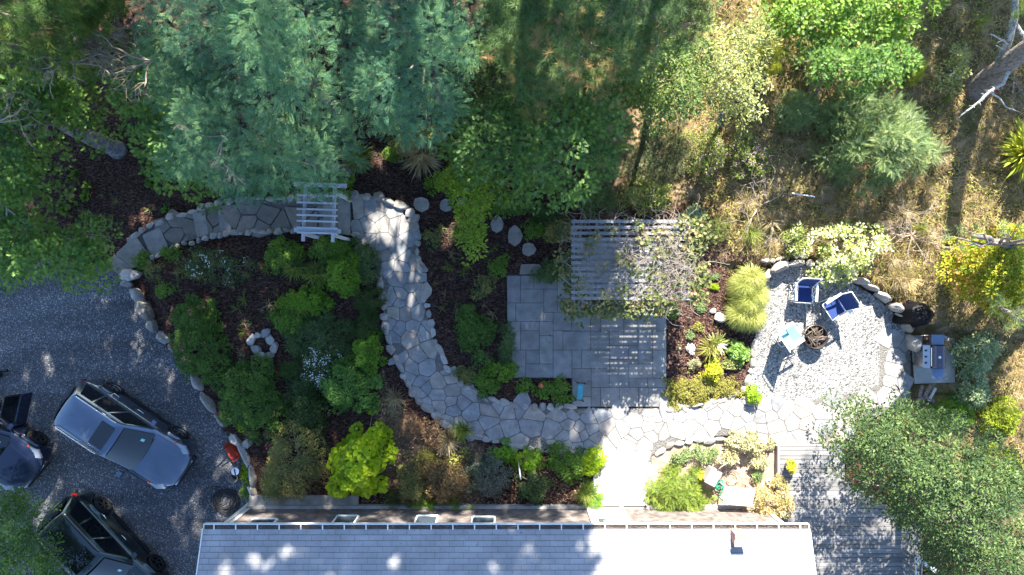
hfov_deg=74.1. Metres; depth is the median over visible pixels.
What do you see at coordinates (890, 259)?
meadow tuft
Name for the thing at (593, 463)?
lime shrub
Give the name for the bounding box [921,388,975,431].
green shrub
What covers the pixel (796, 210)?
meadow tuft
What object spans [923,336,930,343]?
side crate
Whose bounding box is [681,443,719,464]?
sandy bed plant
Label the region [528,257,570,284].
bed shrub
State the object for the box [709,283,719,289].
plant
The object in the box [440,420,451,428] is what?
edging stone
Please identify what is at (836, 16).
oak tree
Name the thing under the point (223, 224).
step slab
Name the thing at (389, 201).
boulder
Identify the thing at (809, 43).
meadow tuft
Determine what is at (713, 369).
lime plant
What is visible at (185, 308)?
rose hedge
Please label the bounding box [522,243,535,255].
stepping stone
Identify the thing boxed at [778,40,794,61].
meadow tuft
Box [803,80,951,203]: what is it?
cedar shrub
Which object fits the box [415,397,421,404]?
edging stone
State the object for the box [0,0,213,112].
pine tree
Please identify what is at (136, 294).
retaining boulder
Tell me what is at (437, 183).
hedge shrub
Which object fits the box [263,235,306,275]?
green shrub
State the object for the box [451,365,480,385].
bed shrub
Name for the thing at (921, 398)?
firewood log
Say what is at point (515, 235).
stepping stone
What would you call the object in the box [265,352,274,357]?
ring stone
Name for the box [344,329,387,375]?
green shrub
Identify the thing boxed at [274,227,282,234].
edging stone
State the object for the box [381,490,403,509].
blue shrub
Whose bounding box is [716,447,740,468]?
white shrub
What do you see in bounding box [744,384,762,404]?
walk plant
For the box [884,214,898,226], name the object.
meadow tuft
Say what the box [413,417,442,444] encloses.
bank plant
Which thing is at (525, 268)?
stepping stone
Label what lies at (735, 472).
wire coil
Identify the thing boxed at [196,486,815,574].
house
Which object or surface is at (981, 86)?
leaning pine
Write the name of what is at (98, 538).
parked car
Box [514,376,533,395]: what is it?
bed plant
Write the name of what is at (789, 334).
folding chair
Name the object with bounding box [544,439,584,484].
green shrub
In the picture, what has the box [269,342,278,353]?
ring stone
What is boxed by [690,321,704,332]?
plant
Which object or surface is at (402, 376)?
edging stone
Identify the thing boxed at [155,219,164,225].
edging stone
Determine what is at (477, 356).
bed shrub
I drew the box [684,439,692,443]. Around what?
edging stone
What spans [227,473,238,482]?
plant pot
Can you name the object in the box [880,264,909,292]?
meadow tuft
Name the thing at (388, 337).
edging stone
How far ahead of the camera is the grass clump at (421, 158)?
22.46 m
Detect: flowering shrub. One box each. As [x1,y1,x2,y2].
[174,245,260,287]
[300,344,346,390]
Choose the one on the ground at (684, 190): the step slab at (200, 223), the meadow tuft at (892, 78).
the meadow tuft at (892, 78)
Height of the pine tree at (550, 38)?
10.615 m
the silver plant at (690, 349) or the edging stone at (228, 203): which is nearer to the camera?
the silver plant at (690, 349)
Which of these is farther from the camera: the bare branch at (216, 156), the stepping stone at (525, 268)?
the stepping stone at (525, 268)
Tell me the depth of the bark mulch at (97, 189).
23.55 m
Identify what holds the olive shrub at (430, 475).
on the ground at (684, 190)
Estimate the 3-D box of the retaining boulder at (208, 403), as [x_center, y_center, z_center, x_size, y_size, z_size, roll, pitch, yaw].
[-10.288,3.864,23.250,0.333,1.047,0.986,-32,94,3]
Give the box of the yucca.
[995,116,1023,184]
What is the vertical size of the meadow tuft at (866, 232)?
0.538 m
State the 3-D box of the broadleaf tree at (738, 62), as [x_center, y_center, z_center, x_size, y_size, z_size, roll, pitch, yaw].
[6.522,-6.556,20.692,3.196,4.342,3.869,0,90,0]
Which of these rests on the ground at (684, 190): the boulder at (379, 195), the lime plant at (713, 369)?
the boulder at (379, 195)
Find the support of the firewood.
in the fire bowl
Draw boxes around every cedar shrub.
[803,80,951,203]
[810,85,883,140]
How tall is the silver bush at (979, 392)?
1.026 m
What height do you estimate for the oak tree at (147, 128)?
6.860 m
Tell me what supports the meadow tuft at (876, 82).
on the ground at (684, 190)
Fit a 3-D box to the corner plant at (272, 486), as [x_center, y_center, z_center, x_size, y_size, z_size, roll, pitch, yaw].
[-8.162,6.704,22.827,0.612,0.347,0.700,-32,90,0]
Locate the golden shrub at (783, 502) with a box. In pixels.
[735,473,795,518]
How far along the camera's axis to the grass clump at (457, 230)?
22.74 m
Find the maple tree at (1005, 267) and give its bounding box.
[934,220,1023,323]
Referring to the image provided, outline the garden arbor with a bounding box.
[294,182,351,241]
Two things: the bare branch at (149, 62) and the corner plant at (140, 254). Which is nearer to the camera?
the bare branch at (149, 62)
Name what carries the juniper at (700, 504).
on the ground at (684, 190)
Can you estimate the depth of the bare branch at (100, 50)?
15.61 m
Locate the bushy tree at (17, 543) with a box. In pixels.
[0,479,70,574]
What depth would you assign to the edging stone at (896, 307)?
22.52 m
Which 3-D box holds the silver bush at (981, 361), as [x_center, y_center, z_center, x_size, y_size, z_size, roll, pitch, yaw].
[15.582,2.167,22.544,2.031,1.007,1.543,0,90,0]
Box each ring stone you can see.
[246,334,255,344]
[250,345,261,353]
[255,332,260,337]
[261,328,270,337]
[265,334,273,344]
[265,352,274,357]
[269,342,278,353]
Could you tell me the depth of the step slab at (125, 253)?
23.45 m
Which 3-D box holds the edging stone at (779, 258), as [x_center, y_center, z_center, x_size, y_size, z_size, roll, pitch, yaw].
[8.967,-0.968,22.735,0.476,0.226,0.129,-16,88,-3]
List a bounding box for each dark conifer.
[277,357,307,381]
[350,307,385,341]
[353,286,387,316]
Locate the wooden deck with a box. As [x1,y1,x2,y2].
[775,444,936,574]
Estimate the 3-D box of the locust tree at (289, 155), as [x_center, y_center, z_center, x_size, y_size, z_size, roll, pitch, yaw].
[-6.023,-3.544,18.703,5.343,8.734,3.488,0,90,0]
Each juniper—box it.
[639,462,706,512]
[678,481,718,510]
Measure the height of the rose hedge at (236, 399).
1.219 m
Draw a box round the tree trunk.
[0,62,127,159]
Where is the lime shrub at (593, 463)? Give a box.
[580,444,606,476]
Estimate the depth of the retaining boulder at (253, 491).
22.93 m
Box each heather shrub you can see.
[680,120,731,184]
[729,124,771,179]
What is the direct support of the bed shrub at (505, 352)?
on the ground at (684, 190)
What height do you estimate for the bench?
0.560 m
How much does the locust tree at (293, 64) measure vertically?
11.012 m
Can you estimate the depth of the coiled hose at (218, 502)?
23.55 m
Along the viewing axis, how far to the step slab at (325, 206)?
22.91 m
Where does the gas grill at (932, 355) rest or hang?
on the grill pad
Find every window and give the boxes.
[249,518,278,521]
[332,515,359,521]
[414,515,438,521]
[471,516,495,521]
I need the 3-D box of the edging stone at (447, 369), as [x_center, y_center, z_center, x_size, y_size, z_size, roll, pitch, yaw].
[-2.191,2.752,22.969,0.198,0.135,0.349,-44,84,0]
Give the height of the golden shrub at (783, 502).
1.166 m
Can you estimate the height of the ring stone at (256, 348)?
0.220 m
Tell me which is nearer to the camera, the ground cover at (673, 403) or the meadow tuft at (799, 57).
the meadow tuft at (799, 57)
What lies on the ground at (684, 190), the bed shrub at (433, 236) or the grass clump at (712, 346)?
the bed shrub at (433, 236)
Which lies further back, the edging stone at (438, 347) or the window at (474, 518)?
the edging stone at (438, 347)
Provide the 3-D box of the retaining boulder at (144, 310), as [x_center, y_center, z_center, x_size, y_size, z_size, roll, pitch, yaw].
[-12.565,0.709,23.300,0.438,0.972,0.995,-38,87,2]
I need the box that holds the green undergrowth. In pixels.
[669,0,1023,448]
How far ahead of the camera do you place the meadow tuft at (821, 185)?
22.23 m
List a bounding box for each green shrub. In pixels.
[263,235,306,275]
[267,308,309,337]
[274,283,335,315]
[307,233,352,265]
[314,248,368,298]
[317,356,382,415]
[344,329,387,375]
[347,235,381,287]
[381,146,402,162]
[485,437,517,464]
[511,446,544,473]
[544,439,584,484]
[780,222,806,257]
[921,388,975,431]
[973,441,1023,487]
[977,395,1022,435]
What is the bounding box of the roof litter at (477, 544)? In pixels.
[202,529,799,572]
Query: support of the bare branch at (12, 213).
attached to the oak tree at (25, 251)
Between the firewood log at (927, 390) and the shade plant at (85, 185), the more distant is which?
the shade plant at (85, 185)
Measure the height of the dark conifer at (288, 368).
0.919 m
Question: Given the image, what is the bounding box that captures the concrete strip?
[249,494,358,504]
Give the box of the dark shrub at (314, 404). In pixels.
[283,383,331,439]
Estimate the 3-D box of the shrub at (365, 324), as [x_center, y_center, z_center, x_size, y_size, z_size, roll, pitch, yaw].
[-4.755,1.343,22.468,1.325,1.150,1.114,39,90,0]
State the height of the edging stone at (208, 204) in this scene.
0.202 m
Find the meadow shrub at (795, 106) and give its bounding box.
[772,88,825,133]
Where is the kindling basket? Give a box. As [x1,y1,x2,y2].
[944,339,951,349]
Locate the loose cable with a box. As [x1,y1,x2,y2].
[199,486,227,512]
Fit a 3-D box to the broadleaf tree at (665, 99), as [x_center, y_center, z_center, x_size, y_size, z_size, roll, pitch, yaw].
[4.087,-6.021,20.303,3.490,5.556,3.319,0,90,0]
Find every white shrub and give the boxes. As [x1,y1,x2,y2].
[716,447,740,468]
[724,429,778,456]
[749,454,768,470]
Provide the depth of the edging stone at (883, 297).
22.67 m
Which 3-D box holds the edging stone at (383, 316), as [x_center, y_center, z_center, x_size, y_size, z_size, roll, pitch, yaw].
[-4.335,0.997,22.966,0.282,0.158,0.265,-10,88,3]
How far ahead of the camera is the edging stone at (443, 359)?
22.91 m
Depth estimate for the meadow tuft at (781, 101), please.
22.04 m
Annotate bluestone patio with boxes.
[507,241,665,405]
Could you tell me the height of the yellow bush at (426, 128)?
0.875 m
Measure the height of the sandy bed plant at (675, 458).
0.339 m
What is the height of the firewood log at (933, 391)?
0.050 m
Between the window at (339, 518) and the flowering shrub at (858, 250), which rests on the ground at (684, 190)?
the flowering shrub at (858, 250)
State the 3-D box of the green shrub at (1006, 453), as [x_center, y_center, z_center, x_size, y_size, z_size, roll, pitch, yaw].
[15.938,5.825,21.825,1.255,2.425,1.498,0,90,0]
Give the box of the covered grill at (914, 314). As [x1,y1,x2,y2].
[892,300,933,327]
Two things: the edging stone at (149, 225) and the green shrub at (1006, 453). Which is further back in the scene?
the edging stone at (149, 225)
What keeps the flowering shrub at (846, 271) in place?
on the ground at (684, 190)
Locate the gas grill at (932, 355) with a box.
[912,335,945,378]
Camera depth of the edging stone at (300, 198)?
22.89 m
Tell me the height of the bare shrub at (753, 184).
1.762 m
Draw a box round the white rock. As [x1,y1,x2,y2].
[714,312,726,322]
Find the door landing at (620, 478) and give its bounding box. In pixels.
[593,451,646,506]
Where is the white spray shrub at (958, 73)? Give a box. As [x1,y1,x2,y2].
[928,41,972,97]
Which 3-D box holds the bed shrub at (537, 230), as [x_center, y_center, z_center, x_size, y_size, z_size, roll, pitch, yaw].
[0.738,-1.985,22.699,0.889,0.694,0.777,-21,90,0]
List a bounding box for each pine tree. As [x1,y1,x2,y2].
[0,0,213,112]
[474,0,720,128]
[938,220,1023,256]
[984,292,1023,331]
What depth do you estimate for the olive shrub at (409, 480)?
22.47 m
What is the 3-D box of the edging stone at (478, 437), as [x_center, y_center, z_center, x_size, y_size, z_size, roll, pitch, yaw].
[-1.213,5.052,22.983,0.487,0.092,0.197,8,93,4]
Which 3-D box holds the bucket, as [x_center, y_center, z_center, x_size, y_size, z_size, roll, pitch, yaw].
[-9.489,6.303,23.405,0.280,0.390,0.280,0,90,0]
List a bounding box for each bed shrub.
[420,223,446,249]
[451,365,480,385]
[453,303,497,352]
[469,273,498,301]
[471,344,493,369]
[472,365,500,399]
[484,359,519,382]
[487,253,509,277]
[497,318,516,367]
[520,218,546,241]
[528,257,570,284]
[529,202,571,229]
[541,212,575,245]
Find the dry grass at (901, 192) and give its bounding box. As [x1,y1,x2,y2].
[645,0,1023,489]
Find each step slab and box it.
[106,256,133,274]
[116,242,138,267]
[126,237,149,260]
[143,228,168,254]
[193,211,207,237]
[218,206,231,232]
[323,200,335,227]
[338,200,350,234]
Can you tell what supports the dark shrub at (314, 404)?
on the ground at (684, 190)
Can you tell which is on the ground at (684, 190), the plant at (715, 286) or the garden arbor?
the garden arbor
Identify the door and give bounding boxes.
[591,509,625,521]
[914,345,922,355]
[914,355,922,365]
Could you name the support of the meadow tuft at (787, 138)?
on the ground at (684, 190)
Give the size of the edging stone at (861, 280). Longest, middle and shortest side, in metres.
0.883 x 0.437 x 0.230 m
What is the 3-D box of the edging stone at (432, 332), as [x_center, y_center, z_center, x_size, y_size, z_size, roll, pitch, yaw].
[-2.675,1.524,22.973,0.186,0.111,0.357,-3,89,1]
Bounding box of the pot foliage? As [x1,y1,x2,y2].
[786,459,796,474]
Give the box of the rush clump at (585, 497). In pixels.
[573,480,598,507]
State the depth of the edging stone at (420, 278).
22.93 m
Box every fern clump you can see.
[412,492,447,510]
[445,498,474,509]
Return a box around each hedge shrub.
[212,175,321,201]
[319,169,355,201]
[423,165,479,196]
[478,187,542,220]
[558,170,620,223]
[616,173,672,219]
[618,115,700,191]
[679,203,705,234]
[705,214,734,243]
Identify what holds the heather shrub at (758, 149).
on the ground at (684, 190)
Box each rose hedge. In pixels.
[167,293,224,341]
[167,294,233,391]
[214,352,292,449]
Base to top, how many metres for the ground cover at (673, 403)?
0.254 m
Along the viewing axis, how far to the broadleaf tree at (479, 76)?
16.83 m
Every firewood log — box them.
[916,396,928,400]
[918,385,923,397]
[923,384,932,396]
[928,387,936,400]
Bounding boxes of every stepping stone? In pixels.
[413,197,429,211]
[440,198,450,211]
[490,215,503,232]
[508,225,522,245]
[520,264,541,274]
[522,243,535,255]
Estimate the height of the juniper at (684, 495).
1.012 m
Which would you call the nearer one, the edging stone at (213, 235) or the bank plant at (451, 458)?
the bank plant at (451, 458)
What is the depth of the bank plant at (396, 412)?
22.81 m
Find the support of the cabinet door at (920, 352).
in the gas grill at (932, 355)
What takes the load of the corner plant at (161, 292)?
on the ground at (684, 190)
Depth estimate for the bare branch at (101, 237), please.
22.14 m
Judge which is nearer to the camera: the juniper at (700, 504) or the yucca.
the yucca
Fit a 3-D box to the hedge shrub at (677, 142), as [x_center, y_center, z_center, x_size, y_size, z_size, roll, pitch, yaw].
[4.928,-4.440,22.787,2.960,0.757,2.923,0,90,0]
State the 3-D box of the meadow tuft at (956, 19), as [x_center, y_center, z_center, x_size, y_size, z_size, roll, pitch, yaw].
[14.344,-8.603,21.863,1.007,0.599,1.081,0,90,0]
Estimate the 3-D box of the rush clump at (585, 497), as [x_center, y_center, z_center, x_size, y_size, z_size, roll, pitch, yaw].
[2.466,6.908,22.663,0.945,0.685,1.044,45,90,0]
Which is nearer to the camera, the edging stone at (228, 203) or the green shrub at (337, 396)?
the green shrub at (337, 396)
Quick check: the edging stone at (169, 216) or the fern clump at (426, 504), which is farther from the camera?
the edging stone at (169, 216)
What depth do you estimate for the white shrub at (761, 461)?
22.71 m
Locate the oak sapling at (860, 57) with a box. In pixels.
[780,27,923,99]
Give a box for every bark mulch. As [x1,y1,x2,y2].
[36,110,227,230]
[143,232,407,488]
[344,134,452,199]
[419,205,567,399]
[667,205,763,396]
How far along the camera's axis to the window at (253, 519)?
21.64 m
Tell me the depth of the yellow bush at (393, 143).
22.55 m
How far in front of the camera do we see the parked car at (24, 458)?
22.72 m
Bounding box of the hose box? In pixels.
[703,461,729,486]
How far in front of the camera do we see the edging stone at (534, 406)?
22.90 m
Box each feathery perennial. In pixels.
[280,351,329,402]
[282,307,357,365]
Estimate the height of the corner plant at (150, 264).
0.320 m
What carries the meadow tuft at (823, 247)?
on the ground at (684, 190)
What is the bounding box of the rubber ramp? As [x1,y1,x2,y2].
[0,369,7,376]
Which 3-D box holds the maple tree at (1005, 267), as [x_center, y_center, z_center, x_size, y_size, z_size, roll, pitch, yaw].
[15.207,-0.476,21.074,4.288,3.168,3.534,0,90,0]
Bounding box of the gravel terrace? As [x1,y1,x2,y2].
[750,265,905,402]
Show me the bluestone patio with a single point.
(629, 373)
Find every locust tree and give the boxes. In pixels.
[122,14,313,155]
[128,0,360,140]
[149,63,371,210]
[309,0,499,151]
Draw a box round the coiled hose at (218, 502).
[211,486,239,515]
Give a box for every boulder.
[119,269,142,280]
[120,280,133,286]
[129,288,145,301]
[134,300,154,320]
[145,319,157,331]
[156,330,169,343]
[190,374,203,390]
[199,392,216,412]
[213,413,225,427]
[229,433,241,445]
[237,446,250,468]
[242,439,253,448]
[248,465,256,487]
[249,486,257,495]
[350,190,359,199]
[350,232,360,238]
[362,193,370,199]
[372,191,384,200]
[382,197,394,205]
[394,200,408,209]
[405,208,414,216]
[407,214,419,223]
[409,222,418,231]
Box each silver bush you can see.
[948,330,1007,372]
[949,359,992,409]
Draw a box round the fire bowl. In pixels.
[801,324,827,349]
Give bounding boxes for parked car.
[0,392,50,489]
[37,489,169,574]
[53,378,196,488]
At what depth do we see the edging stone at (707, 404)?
22.93 m
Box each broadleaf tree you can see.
[439,157,522,266]
[443,34,511,125]
[603,20,716,140]
[675,3,782,134]
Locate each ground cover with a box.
[660,374,721,407]
[667,376,688,411]
[705,375,746,398]
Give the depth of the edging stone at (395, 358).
22.93 m
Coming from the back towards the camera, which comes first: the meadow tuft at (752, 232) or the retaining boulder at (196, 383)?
the retaining boulder at (196, 383)
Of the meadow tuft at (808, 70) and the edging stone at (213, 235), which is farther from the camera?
the edging stone at (213, 235)
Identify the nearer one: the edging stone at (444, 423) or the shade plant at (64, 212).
the edging stone at (444, 423)
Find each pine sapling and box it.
[753,35,784,77]
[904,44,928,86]
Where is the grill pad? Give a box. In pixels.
[912,335,954,383]
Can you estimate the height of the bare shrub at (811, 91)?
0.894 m
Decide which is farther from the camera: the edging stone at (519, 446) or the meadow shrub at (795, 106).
the edging stone at (519, 446)
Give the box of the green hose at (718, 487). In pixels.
[715,479,724,491]
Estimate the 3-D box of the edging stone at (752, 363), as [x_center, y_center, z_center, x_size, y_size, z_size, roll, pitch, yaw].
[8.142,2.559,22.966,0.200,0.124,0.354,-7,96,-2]
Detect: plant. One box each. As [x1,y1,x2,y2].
[56,206,67,216]
[67,169,81,180]
[79,188,89,201]
[80,181,90,188]
[130,248,150,271]
[143,177,157,188]
[144,260,164,283]
[154,281,181,298]
[157,245,181,262]
[159,203,169,213]
[236,421,250,435]
[239,463,249,485]
[239,486,249,500]
[263,476,278,494]
[379,394,406,422]
[393,411,424,438]
[409,441,435,470]
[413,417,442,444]
[422,428,461,457]
[437,446,471,467]
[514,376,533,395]
[532,381,554,399]
[551,373,571,394]
[551,387,576,407]
[665,301,679,319]
[669,450,694,465]
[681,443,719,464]
[686,329,694,340]
[686,343,694,354]
[687,358,701,369]
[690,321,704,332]
[694,302,706,313]
[695,469,703,481]
[698,355,723,381]
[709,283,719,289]
[710,271,721,280]
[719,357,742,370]
[725,339,750,366]
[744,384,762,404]
[751,469,763,482]
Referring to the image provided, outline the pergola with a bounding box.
[569,219,689,299]
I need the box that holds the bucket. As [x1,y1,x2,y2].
[231,465,240,475]
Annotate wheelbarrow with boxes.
[214,442,239,465]
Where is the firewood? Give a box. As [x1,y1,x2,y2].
[806,326,826,346]
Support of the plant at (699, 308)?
on the bark mulch at (706, 333)
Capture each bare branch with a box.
[0,76,57,149]
[0,204,33,225]
[26,16,139,96]
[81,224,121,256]
[88,17,151,104]
[172,122,246,187]
[587,0,695,62]
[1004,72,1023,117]
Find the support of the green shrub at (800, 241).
on the ground at (684, 190)
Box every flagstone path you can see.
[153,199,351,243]
[351,194,913,492]
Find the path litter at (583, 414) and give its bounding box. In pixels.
[361,217,890,449]
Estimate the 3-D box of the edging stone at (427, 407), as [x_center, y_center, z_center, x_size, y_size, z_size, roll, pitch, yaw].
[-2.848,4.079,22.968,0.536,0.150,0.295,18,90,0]
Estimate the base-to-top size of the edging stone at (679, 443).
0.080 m
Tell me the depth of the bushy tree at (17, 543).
20.92 m
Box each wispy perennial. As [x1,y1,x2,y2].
[174,265,186,276]
[237,293,247,306]
[238,325,246,337]
[259,262,269,274]
[262,300,272,308]
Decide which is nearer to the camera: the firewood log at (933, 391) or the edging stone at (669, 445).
the firewood log at (933, 391)
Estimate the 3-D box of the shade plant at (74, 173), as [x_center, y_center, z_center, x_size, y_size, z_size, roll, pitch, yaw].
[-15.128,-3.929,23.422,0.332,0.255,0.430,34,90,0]
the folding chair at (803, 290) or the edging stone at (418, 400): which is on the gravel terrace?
the folding chair at (803, 290)
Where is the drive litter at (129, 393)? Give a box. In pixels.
[0,261,247,573]
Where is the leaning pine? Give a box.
[959,0,1023,117]
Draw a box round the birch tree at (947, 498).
[817,384,1023,574]
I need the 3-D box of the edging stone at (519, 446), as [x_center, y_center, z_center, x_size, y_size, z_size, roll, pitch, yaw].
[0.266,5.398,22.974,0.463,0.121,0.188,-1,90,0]
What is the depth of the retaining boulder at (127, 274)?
23.14 m
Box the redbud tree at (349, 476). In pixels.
[325,405,398,498]
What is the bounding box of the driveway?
[0,246,249,574]
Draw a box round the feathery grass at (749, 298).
[722,261,771,334]
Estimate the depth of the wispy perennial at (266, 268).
22.88 m
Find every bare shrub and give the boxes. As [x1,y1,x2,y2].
[723,157,793,268]
[782,80,827,112]
[878,190,964,267]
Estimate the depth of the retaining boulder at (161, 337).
22.96 m
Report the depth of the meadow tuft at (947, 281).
22.32 m
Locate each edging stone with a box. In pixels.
[130,231,140,238]
[138,227,146,233]
[145,222,153,228]
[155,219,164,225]
[166,213,173,219]
[176,213,186,216]
[187,210,197,213]
[197,203,205,210]
[201,235,208,240]
[204,202,212,207]
[210,233,217,238]
[214,200,222,205]
[222,230,228,236]
[224,198,232,204]
[228,229,238,234]
[245,230,251,235]
[258,230,267,233]
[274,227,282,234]
[287,195,293,201]
[295,193,302,200]
[373,269,381,279]
[376,280,383,291]
[380,313,387,319]
[381,322,389,334]
[385,334,391,344]
[386,344,395,354]
[393,355,398,361]
[395,362,403,372]
[400,373,405,378]
[405,379,410,387]
[408,389,416,396]
[415,239,420,246]
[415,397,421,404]
[416,256,420,262]
[417,265,422,273]
[417,283,424,292]
[418,276,423,281]
[420,293,425,302]
[420,402,433,412]
[426,309,431,317]
[427,319,433,325]
[430,327,435,337]
[431,411,441,420]
[434,343,444,355]
[440,354,447,363]
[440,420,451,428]
[443,365,451,372]
[451,372,458,382]
[457,380,463,387]
[470,387,479,394]
[473,434,482,439]
[482,436,490,441]
[488,396,499,403]
[500,398,509,405]
[510,402,518,408]
[515,444,526,449]
[522,402,528,409]
[531,403,537,410]
[539,403,545,410]
[546,403,553,410]
[556,402,562,409]
[563,403,576,408]
[655,447,665,455]
[665,442,673,448]
[674,441,683,445]
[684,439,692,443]
[691,403,703,406]
[694,437,704,442]
[703,401,711,408]
[704,438,715,443]
[711,399,717,403]
[715,437,724,440]
[717,398,726,402]
[744,375,751,385]
[750,349,756,357]
[750,358,755,367]
[751,338,757,350]
[764,268,772,281]
[770,260,788,272]
[775,256,785,260]
[788,259,804,266]
[805,259,814,267]
[849,277,869,284]
[862,284,879,291]
[873,291,891,303]
[885,302,903,312]
[900,323,913,333]
[905,334,921,351]
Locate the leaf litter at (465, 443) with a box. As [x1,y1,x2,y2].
[297,370,592,504]
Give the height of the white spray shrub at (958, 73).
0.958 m
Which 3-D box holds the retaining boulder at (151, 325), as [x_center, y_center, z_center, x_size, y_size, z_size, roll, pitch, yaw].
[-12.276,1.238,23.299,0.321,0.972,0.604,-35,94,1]
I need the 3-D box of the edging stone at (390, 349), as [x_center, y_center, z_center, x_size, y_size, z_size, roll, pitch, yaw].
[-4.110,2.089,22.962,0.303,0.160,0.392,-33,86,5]
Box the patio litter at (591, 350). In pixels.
[511,254,666,407]
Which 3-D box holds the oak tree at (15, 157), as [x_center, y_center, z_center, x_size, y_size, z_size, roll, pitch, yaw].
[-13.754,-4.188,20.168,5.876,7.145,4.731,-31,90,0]
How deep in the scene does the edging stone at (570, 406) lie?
22.92 m
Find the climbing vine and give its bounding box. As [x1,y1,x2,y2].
[552,193,729,328]
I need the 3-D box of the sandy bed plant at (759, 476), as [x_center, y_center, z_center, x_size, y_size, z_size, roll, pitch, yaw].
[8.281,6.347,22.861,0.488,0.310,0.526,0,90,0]
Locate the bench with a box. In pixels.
[574,381,585,401]
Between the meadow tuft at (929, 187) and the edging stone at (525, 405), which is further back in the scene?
the edging stone at (525, 405)
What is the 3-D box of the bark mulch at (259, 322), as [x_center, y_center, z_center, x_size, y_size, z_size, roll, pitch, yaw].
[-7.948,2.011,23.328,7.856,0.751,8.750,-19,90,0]
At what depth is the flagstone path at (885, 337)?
22.96 m
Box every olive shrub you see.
[259,409,330,503]
[395,451,426,507]
[421,455,474,505]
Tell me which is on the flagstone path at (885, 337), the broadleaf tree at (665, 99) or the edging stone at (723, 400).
the edging stone at (723, 400)
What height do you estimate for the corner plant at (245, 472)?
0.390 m
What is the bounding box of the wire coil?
[721,469,739,483]
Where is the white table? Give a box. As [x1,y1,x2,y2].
[719,482,754,506]
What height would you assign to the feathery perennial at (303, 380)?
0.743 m
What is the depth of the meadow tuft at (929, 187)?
22.07 m
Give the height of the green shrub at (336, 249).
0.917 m
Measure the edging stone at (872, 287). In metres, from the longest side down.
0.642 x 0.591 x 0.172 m
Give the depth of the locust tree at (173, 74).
16.06 m
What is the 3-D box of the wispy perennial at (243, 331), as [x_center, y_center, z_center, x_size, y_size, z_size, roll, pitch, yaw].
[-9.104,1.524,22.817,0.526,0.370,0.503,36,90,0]
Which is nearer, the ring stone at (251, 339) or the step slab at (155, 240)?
the ring stone at (251, 339)
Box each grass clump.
[276,254,311,281]
[285,289,313,317]
[300,256,328,287]
[336,138,375,175]
[382,386,405,409]
[395,133,444,181]
[433,423,463,457]
[449,223,469,242]
[450,418,475,443]
[697,333,726,362]
[705,332,729,354]
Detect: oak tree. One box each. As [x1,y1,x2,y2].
[0,52,126,218]
[0,192,123,295]
[88,49,261,215]
[423,79,637,215]
[476,0,721,119]
[749,0,950,60]
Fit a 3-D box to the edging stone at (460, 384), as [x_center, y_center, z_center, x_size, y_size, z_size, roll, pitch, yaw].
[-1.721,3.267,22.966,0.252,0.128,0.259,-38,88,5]
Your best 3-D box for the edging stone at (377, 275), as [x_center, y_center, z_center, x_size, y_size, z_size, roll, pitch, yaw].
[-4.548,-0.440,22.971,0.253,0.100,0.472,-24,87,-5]
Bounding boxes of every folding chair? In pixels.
[771,320,804,352]
[787,278,822,303]
[816,291,862,320]
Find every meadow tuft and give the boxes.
[735,188,761,211]
[735,218,769,249]
[743,157,765,177]
[754,205,783,235]
[761,90,780,110]
[775,89,789,114]
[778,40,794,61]
[781,132,792,142]
[788,47,810,69]
[788,203,806,217]
[792,40,815,65]
[799,56,814,81]
[805,169,835,200]
[816,240,833,257]
[832,188,850,206]
[852,161,864,175]
[858,223,871,242]
[868,76,887,90]
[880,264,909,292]
[882,195,897,213]
[882,251,903,270]
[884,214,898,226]
[885,60,902,85]
[886,271,914,294]
[890,201,917,226]
[891,265,925,295]
[895,197,907,208]
[914,175,939,197]
[914,219,931,237]
[916,221,938,244]
[923,144,952,170]
[937,273,955,291]
[939,0,967,19]
[939,89,957,105]
[943,6,968,34]
[945,41,973,65]
[971,1,996,35]
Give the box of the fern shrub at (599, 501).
[581,477,605,509]
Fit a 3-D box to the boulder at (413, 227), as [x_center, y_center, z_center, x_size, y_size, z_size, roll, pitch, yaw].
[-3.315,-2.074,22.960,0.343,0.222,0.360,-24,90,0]
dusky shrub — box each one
[462,445,513,498]
[513,469,554,505]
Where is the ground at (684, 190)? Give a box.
[0,0,1023,574]
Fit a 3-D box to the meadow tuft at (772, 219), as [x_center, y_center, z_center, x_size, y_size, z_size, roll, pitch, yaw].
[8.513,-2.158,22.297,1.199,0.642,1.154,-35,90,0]

